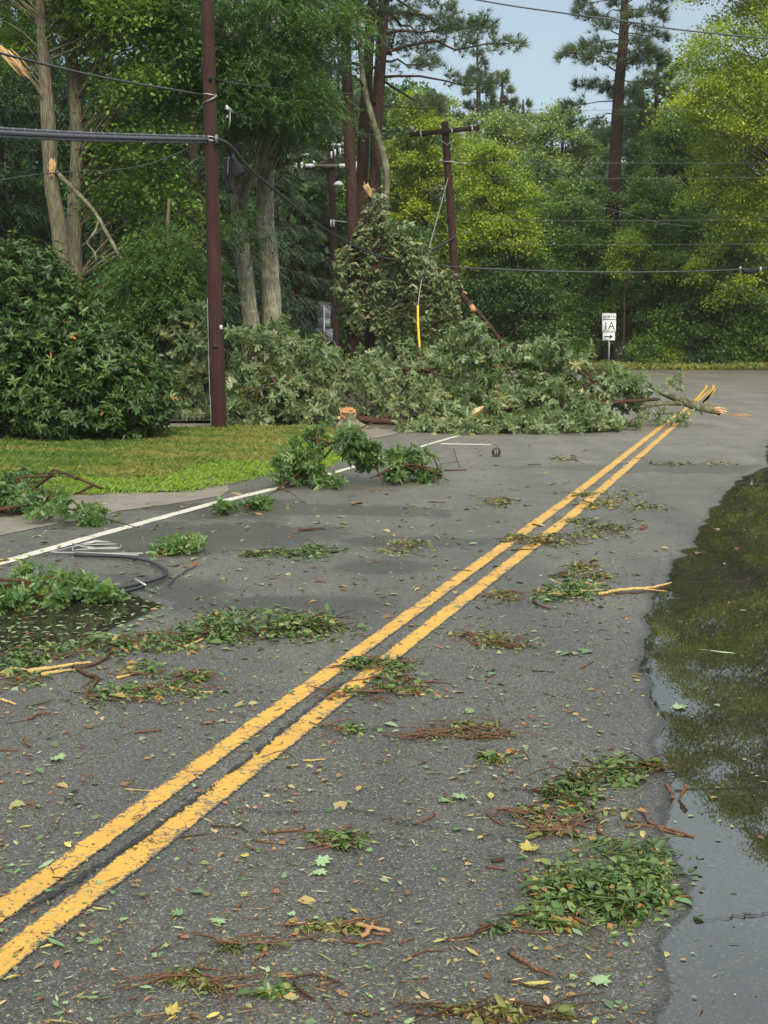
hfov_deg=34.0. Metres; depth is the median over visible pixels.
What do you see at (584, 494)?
leaf heap
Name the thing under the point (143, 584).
downed cable
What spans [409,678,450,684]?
twig
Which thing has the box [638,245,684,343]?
young tree
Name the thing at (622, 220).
overhead wire
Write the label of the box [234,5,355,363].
spruce tree
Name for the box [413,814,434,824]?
stick
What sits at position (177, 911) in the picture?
fallen leaf
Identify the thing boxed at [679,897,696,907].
fallen leaf
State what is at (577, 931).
fallen leaf
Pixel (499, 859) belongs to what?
stick
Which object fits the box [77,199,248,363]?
drooping tree
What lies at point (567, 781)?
leaf heap
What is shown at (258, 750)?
road crack
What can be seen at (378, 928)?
stick
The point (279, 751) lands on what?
twig
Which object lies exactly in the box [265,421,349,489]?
fallen branch
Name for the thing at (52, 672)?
stick
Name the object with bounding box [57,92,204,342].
sapling
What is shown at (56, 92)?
hemlock tree
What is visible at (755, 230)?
broadleaf tree
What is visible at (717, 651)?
fallen leaf
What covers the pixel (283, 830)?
stick
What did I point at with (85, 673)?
stick
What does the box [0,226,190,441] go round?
rhododendron
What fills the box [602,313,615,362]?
route sign
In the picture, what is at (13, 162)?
hemlock tree
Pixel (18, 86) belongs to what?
broadleaf tree
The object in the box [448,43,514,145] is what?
pine tree
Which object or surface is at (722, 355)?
verge shrub
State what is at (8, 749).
twig
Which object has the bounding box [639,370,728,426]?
broken log
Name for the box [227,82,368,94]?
overhead wire
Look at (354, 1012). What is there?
twig
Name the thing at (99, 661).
stick
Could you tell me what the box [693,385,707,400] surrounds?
yellow line
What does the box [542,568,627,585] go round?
leaf heap
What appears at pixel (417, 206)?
broadleaf tree
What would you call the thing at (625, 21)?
overhead wire
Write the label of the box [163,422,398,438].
driveway
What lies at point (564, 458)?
leaf heap
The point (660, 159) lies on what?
broadleaf tree
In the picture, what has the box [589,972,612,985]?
fallen leaf
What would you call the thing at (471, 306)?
leaning log
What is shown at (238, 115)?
overhead wire
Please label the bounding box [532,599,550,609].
stick
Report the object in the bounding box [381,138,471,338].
broadleaf tree
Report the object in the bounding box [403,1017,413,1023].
fallen leaf
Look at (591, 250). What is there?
broadleaf tree
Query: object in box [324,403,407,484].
fallen branch
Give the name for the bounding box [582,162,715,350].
broadleaf tree
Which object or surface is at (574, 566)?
leaf heap
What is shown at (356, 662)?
leaf heap
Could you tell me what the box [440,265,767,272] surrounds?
overhead wire
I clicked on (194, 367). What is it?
shrub
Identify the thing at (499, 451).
curled leaf
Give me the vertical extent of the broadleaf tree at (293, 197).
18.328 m
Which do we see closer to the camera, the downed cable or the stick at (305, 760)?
the stick at (305, 760)
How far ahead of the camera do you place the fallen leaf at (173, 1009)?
3.25 m
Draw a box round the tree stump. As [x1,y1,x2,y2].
[327,407,378,429]
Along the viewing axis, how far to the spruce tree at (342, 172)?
60.69 m
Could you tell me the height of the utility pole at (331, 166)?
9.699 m
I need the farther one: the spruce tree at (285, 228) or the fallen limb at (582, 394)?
the spruce tree at (285, 228)
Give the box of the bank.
[328,337,765,369]
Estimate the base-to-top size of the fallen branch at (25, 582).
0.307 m
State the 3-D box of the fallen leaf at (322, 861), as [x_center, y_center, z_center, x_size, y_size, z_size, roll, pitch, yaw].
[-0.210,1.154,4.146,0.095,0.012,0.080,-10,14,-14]
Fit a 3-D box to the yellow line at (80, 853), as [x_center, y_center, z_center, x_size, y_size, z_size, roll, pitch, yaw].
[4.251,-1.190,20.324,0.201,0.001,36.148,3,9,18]
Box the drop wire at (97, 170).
[0,144,197,180]
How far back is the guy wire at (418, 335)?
40.40 m
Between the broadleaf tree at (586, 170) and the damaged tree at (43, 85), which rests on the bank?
the broadleaf tree at (586, 170)
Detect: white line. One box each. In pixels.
[0,433,465,564]
[441,443,490,444]
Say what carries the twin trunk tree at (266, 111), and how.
on the forest floor
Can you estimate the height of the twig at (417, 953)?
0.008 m
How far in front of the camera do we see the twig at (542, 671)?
6.49 m
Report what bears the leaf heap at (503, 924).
on the road
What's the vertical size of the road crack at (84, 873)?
0.001 m
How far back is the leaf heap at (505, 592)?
8.31 m
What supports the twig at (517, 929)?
on the road
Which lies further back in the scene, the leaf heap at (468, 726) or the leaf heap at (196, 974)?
the leaf heap at (468, 726)
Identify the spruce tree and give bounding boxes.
[105,1,244,381]
[154,0,315,386]
[208,0,339,381]
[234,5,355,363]
[260,24,336,342]
[285,51,383,353]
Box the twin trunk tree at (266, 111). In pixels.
[118,0,392,386]
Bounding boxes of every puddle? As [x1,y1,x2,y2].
[0,575,175,659]
[602,435,767,1023]
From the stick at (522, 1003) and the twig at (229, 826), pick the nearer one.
the stick at (522, 1003)
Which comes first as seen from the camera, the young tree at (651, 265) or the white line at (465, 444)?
the white line at (465, 444)
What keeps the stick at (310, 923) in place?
on the road
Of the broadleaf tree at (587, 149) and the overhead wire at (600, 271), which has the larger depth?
the broadleaf tree at (587, 149)
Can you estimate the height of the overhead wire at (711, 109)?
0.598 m
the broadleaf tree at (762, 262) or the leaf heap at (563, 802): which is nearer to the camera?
the leaf heap at (563, 802)
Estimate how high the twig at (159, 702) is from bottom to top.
0.012 m
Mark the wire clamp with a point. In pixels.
(228, 108)
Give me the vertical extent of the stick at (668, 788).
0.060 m
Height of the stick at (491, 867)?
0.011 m
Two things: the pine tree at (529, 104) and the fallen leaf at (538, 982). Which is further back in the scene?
the pine tree at (529, 104)
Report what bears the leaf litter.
on the road
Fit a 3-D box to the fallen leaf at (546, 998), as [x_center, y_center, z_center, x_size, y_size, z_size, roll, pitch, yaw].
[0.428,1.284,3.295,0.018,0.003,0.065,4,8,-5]
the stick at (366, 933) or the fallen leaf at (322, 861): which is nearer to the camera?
the stick at (366, 933)
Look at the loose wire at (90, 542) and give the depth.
10.01 m
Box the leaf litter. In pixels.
[0,432,765,1023]
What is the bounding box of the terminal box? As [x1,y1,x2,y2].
[224,152,244,193]
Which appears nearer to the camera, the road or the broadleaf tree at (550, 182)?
the road
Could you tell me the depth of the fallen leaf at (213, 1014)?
3.23 m
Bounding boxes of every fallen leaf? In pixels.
[33,859,53,872]
[47,753,65,760]
[47,938,72,949]
[53,957,59,968]
[131,984,151,987]
[160,1001,181,1014]
[170,907,187,915]
[201,1012,219,1019]
[210,917,226,923]
[287,911,295,915]
[307,854,332,866]
[311,868,326,874]
[332,988,347,996]
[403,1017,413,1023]
[416,988,428,998]
[438,796,453,801]
[452,793,470,798]
[466,947,483,958]
[513,981,551,984]
[518,839,538,852]
[543,995,550,1007]
[568,973,578,979]
[572,928,587,938]
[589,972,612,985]
[669,702,685,708]
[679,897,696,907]
[698,649,735,653]
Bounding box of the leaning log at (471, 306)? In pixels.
[450,276,502,342]
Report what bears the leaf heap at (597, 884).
on the road
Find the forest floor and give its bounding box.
[161,387,497,422]
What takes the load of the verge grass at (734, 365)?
on the bank
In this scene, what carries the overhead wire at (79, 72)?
attached to the utility pole at (217, 389)
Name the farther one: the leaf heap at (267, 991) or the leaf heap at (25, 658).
the leaf heap at (25, 658)
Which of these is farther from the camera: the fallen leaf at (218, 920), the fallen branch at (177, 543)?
the fallen branch at (177, 543)
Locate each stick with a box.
[0,698,16,704]
[23,737,29,746]
[27,661,92,672]
[27,712,49,719]
[40,668,75,675]
[72,664,99,694]
[79,647,110,668]
[116,673,131,679]
[133,640,168,645]
[184,638,203,646]
[252,951,266,969]
[268,825,305,834]
[287,921,333,929]
[303,758,324,761]
[317,979,339,986]
[342,938,384,948]
[354,922,389,932]
[360,921,374,938]
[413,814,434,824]
[465,736,501,739]
[486,865,505,869]
[491,857,504,862]
[495,999,550,1008]
[507,950,553,976]
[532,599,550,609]
[545,807,552,831]
[596,825,631,847]
[597,582,671,595]
[625,823,684,835]
[642,813,693,837]
[664,783,674,798]
[678,784,688,800]
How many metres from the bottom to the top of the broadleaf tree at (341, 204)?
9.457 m
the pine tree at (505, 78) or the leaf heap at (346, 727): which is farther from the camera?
the pine tree at (505, 78)
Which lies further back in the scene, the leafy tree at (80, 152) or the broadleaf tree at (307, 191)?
the broadleaf tree at (307, 191)
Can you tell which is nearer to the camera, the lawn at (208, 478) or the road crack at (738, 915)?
the road crack at (738, 915)
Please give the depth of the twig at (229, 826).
4.45 m
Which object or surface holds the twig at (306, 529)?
on the road
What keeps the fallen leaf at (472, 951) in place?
on the road
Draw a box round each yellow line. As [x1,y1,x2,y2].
[0,389,711,923]
[0,389,715,978]
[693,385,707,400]
[702,385,715,402]
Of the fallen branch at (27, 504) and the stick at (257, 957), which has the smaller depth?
the stick at (257, 957)
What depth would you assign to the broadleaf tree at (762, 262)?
58.71 m
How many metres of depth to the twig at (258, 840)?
4.33 m
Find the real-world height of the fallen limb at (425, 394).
1.756 m
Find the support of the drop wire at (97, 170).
attached to the utility pole at (217, 389)
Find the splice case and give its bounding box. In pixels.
[739,267,761,273]
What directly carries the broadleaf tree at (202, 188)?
on the bank
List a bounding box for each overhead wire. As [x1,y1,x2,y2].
[0,52,203,95]
[0,109,201,121]
[219,138,455,259]
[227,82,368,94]
[233,112,333,182]
[244,0,409,134]
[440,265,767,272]
[455,218,767,220]
[459,242,767,244]
[476,0,767,39]
[483,162,529,162]
[485,109,758,109]
[504,177,767,178]
[537,187,692,226]
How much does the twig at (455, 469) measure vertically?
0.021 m
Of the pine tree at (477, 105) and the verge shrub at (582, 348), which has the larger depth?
the pine tree at (477, 105)
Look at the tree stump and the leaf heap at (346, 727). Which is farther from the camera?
the tree stump
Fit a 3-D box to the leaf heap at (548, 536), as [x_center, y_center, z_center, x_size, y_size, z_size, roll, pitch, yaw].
[1.601,0.177,10.806,1.223,0.136,1.866,5,10,33]
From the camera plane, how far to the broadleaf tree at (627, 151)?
66.98 m
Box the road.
[0,370,767,1023]
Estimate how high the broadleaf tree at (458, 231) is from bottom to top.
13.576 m
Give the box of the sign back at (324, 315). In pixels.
[315,302,332,357]
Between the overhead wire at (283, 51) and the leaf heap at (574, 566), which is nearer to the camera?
the leaf heap at (574, 566)
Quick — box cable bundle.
[0,127,218,143]
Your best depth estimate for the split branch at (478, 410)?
21.95 m
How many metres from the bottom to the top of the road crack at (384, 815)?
0.001 m
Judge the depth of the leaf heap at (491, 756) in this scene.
5.14 m
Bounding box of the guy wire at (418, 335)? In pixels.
[417,179,447,346]
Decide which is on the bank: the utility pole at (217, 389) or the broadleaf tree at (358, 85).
the broadleaf tree at (358, 85)
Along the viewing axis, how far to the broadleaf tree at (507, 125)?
81.57 m
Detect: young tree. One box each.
[600,227,652,361]
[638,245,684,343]
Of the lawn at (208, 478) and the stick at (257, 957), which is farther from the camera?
the lawn at (208, 478)
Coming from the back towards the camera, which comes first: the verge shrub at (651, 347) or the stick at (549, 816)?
the verge shrub at (651, 347)
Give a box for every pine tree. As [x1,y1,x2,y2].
[279,0,530,373]
[284,0,405,381]
[315,0,424,377]
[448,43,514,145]
[481,68,522,146]
[515,96,543,145]
[552,0,679,359]
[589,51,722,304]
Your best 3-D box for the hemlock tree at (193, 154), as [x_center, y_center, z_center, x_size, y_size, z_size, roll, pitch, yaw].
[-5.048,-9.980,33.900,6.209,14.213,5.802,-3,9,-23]
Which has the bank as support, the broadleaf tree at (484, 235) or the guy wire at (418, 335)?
the broadleaf tree at (484, 235)
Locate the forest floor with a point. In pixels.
(350, 400)
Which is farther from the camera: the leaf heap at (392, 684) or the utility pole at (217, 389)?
the utility pole at (217, 389)
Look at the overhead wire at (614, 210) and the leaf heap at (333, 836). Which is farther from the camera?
the overhead wire at (614, 210)
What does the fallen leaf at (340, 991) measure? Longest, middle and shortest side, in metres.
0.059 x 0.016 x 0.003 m
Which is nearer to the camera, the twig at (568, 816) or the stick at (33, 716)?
the twig at (568, 816)
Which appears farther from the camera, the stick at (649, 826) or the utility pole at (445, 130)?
the utility pole at (445, 130)
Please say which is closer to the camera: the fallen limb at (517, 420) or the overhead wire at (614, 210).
the fallen limb at (517, 420)
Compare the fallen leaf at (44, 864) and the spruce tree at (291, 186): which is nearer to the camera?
the fallen leaf at (44, 864)
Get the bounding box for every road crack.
[8,781,219,917]
[168,561,214,584]
[223,682,343,777]
[227,807,539,839]
[692,912,767,920]
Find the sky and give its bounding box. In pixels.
[0,0,767,256]
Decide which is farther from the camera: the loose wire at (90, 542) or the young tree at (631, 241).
the young tree at (631, 241)
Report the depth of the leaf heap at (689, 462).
16.41 m
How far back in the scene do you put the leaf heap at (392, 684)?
6.16 m
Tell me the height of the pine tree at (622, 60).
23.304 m
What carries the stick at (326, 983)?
on the road
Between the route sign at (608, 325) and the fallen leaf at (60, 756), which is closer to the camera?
the fallen leaf at (60, 756)
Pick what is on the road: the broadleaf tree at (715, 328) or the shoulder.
the shoulder
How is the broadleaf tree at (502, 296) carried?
on the bank
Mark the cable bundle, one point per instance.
(32, 134)
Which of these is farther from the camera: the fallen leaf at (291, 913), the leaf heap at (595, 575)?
the leaf heap at (595, 575)
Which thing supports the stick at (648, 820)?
on the puddle at (705, 587)
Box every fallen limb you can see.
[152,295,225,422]
[182,310,368,426]
[336,336,490,424]
[392,398,648,436]
[435,314,564,424]
[505,328,664,426]
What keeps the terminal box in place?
hanging from the overhead wire at (241, 159)
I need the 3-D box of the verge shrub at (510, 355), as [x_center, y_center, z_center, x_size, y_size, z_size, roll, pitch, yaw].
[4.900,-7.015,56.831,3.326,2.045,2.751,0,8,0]
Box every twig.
[0,749,18,750]
[124,698,188,706]
[125,788,156,790]
[134,729,161,733]
[168,686,212,695]
[180,833,207,837]
[210,825,247,832]
[252,838,275,843]
[261,750,295,757]
[298,527,326,530]
[344,1011,379,1017]
[397,937,414,944]
[408,948,443,959]
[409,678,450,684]
[444,469,466,470]
[479,923,555,933]
[486,814,505,825]
[504,978,550,989]
[511,548,536,550]
[532,670,555,671]
[553,813,594,818]
[560,971,587,977]
[616,586,668,593]
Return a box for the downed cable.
[73,553,167,592]
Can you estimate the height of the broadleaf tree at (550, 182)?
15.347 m
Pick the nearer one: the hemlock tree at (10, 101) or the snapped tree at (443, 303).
the hemlock tree at (10, 101)
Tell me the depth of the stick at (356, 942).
3.61 m
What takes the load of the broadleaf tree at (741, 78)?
on the bank
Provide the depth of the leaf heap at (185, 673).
6.21 m
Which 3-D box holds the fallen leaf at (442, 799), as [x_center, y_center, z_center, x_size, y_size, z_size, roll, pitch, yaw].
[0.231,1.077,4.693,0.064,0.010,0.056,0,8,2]
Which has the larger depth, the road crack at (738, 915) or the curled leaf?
the curled leaf
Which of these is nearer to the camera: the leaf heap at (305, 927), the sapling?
the leaf heap at (305, 927)
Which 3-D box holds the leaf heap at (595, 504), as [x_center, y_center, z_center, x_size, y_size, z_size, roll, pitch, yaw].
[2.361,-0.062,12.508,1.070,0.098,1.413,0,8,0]
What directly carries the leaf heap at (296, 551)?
on the road
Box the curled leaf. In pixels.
[492,446,500,456]
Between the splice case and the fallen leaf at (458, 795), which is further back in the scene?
the splice case
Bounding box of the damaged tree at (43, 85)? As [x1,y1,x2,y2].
[0,0,187,315]
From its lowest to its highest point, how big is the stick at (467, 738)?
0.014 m
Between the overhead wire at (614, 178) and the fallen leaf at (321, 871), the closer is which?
the fallen leaf at (321, 871)
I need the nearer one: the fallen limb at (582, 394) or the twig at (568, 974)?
the twig at (568, 974)
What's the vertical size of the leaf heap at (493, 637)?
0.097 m
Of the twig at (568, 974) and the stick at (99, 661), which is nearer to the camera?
the twig at (568, 974)
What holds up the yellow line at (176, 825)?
on the road
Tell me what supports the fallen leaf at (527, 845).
on the road
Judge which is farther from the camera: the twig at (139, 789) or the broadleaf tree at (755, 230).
the broadleaf tree at (755, 230)
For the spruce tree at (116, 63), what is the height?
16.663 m
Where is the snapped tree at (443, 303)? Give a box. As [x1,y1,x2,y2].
[325,22,463,361]
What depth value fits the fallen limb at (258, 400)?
22.42 m
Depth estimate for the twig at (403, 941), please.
3.62 m
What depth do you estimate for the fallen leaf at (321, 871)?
4.08 m
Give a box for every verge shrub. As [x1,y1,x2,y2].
[473,334,518,362]
[542,336,599,362]
[614,333,675,365]
[649,336,689,363]
[681,342,741,367]
[732,339,767,364]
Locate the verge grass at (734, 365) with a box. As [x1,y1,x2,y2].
[228,358,767,369]
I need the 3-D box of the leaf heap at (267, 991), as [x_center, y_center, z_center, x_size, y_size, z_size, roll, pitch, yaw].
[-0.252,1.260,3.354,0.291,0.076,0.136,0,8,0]
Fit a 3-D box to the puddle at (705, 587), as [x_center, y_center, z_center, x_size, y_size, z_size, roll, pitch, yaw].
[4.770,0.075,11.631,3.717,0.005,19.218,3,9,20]
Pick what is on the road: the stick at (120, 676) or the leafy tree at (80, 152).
the stick at (120, 676)
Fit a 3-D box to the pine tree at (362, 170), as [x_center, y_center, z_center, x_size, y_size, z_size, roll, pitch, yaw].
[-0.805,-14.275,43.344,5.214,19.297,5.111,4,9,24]
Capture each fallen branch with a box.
[0,462,138,527]
[0,555,128,615]
[145,531,207,556]
[209,489,305,515]
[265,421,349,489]
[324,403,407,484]
[370,442,448,484]
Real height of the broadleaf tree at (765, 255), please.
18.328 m
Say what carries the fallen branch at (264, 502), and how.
on the road
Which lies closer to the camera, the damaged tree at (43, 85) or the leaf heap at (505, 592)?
the leaf heap at (505, 592)
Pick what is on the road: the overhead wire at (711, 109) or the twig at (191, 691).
the twig at (191, 691)
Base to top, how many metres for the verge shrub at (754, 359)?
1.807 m
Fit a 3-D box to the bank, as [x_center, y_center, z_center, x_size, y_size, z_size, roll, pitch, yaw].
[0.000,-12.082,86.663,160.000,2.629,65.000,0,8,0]
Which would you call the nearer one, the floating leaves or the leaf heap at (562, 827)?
the leaf heap at (562, 827)
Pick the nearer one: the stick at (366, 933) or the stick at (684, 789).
the stick at (366, 933)
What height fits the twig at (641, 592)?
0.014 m
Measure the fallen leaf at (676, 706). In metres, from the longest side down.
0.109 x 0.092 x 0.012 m
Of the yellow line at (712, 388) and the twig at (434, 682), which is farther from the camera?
the yellow line at (712, 388)
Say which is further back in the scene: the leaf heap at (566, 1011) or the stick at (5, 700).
the stick at (5, 700)
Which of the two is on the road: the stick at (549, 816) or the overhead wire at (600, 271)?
the stick at (549, 816)
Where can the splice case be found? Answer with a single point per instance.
(752, 271)
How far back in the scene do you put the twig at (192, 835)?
4.38 m
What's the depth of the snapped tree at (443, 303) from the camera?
41.34 m
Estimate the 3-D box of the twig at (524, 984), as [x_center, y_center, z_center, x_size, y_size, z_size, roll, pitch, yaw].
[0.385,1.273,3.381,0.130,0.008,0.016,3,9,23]
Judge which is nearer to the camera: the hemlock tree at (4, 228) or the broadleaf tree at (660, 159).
the hemlock tree at (4, 228)
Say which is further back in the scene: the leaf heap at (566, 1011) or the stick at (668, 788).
the stick at (668, 788)
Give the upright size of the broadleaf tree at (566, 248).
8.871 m
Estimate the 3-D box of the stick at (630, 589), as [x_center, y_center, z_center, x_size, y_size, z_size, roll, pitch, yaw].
[1.751,0.523,8.454,0.702,0.033,0.181,-5,10,-33]
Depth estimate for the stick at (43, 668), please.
6.53 m
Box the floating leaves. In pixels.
[0,586,165,647]
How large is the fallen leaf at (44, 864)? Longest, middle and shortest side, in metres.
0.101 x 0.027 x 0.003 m
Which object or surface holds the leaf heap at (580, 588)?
on the road
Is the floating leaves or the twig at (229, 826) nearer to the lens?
the twig at (229, 826)
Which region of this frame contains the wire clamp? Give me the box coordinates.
[225,105,233,128]
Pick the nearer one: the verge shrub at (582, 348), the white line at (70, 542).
the white line at (70, 542)
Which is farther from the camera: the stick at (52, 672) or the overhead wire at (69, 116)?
the overhead wire at (69, 116)
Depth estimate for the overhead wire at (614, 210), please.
50.76 m
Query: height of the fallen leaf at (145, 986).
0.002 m
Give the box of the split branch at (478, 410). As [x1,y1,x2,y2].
[469,406,483,416]
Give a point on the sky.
(534, 74)
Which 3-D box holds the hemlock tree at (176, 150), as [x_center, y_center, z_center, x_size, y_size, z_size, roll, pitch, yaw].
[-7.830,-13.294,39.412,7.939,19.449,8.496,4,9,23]
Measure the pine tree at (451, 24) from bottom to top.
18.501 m
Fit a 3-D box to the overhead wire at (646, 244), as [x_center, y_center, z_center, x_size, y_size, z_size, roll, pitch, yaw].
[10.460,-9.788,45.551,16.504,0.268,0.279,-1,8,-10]
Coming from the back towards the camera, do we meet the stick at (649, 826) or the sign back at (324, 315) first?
the sign back at (324, 315)
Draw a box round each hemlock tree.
[0,0,119,322]
[0,0,158,345]
[0,1,51,293]
[1,0,128,302]
[3,4,152,289]
[8,5,235,390]
[57,0,257,380]
[93,1,295,390]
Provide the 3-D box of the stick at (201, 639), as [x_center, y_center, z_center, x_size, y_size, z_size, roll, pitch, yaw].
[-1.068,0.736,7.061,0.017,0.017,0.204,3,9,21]
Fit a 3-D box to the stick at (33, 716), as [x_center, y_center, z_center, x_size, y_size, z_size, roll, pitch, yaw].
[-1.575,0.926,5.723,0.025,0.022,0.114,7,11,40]
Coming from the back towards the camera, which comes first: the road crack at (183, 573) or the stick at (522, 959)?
the road crack at (183, 573)
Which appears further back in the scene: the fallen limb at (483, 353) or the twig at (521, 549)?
the fallen limb at (483, 353)
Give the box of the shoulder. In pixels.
[0,480,242,534]
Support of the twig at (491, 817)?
on the road
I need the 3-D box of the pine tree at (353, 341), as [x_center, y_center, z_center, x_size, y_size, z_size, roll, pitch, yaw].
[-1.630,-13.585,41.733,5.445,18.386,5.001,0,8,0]
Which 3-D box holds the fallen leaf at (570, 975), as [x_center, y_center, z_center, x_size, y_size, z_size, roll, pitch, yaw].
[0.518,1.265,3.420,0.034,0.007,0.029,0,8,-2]
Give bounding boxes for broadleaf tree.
[0,58,116,285]
[86,7,278,361]
[171,0,345,358]
[186,159,329,303]
[283,76,395,344]
[309,157,401,344]
[315,67,408,227]
[330,217,468,360]
[336,71,459,297]
[381,82,484,337]
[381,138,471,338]
[422,187,504,310]
[433,136,556,338]
[453,99,560,254]
[453,139,586,339]
[459,238,606,356]
[499,157,620,328]
[500,97,628,236]
[509,177,637,354]
[549,184,632,326]
[570,89,714,340]
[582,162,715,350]
[625,93,767,345]
[626,105,744,333]
[633,208,767,362]
[636,0,767,316]
[654,100,767,342]
[739,134,767,317]
[744,170,767,346]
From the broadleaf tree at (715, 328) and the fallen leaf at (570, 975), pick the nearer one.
the fallen leaf at (570, 975)
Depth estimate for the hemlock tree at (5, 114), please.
34.90 m
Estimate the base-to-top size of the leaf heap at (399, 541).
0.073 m
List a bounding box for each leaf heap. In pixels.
[0,621,248,675]
[0,658,250,709]
[113,921,324,1012]
[141,595,398,659]
[208,539,348,566]
[236,972,343,1001]
[269,914,396,940]
[280,825,372,852]
[299,685,377,737]
[317,651,425,680]
[337,670,452,703]
[361,537,449,557]
[382,717,545,743]
[398,992,613,1023]
[444,625,544,652]
[445,911,605,940]
[467,747,529,764]
[469,496,520,508]
[472,829,737,945]
[478,579,546,605]
[478,802,599,845]
[484,521,652,553]
[501,573,627,614]
[510,790,646,827]
[511,750,683,804]
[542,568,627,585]
[546,455,577,462]
[551,516,614,524]
[552,487,651,502]
[558,558,613,578]
[567,496,684,513]
[647,459,737,467]
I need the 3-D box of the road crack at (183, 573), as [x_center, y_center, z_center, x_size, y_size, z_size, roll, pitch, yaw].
[-1.435,0.440,9.076,0.108,0.001,0.983,2,8,12]
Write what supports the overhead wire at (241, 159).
attached to the utility pole at (217, 389)
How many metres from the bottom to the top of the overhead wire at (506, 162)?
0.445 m
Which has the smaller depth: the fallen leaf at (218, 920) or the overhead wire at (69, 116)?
the fallen leaf at (218, 920)
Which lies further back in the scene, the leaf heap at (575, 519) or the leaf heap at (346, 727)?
the leaf heap at (575, 519)
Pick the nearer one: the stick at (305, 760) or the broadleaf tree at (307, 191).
the stick at (305, 760)
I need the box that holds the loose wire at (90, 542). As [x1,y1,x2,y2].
[50,540,143,555]
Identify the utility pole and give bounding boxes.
[200,0,226,427]
[294,143,356,363]
[410,113,480,376]
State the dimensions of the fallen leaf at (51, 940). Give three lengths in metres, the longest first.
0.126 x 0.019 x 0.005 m
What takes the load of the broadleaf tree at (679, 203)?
on the bank
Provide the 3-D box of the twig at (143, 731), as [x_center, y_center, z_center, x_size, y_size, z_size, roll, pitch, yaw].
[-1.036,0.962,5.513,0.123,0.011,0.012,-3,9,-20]
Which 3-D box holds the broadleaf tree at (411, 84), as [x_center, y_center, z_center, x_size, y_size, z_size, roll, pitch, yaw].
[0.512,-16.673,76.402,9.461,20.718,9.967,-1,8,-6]
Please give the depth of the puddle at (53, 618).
7.66 m
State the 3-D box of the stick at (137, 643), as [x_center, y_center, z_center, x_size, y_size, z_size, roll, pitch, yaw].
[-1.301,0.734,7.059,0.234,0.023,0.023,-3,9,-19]
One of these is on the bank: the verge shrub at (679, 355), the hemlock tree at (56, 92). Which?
the verge shrub at (679, 355)
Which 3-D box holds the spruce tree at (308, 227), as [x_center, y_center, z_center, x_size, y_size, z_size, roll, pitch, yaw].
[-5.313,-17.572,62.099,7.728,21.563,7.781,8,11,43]
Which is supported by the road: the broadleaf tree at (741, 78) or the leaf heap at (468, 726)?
the leaf heap at (468, 726)
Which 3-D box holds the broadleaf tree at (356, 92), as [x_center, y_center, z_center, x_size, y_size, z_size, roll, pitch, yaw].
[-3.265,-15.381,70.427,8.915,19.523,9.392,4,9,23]
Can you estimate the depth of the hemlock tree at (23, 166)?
44.64 m
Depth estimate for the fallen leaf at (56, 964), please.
3.49 m
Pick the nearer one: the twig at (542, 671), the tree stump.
the twig at (542, 671)
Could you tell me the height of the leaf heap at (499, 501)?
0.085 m
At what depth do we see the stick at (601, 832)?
4.37 m
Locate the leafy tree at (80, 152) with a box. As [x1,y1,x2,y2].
[7,0,253,324]
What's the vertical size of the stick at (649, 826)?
0.014 m
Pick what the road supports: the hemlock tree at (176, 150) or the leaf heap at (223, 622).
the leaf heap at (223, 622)
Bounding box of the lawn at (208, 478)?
[0,429,339,493]
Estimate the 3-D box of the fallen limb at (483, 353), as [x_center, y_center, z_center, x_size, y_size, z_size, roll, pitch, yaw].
[2.150,-2.600,23.374,2.679,2.189,3.508,0,8,0]
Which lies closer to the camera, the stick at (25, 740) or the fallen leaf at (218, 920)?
the fallen leaf at (218, 920)
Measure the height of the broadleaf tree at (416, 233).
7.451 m
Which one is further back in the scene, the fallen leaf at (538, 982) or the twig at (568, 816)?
the twig at (568, 816)
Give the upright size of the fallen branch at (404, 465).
0.541 m
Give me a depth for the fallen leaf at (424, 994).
3.33 m
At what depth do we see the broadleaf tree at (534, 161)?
71.39 m

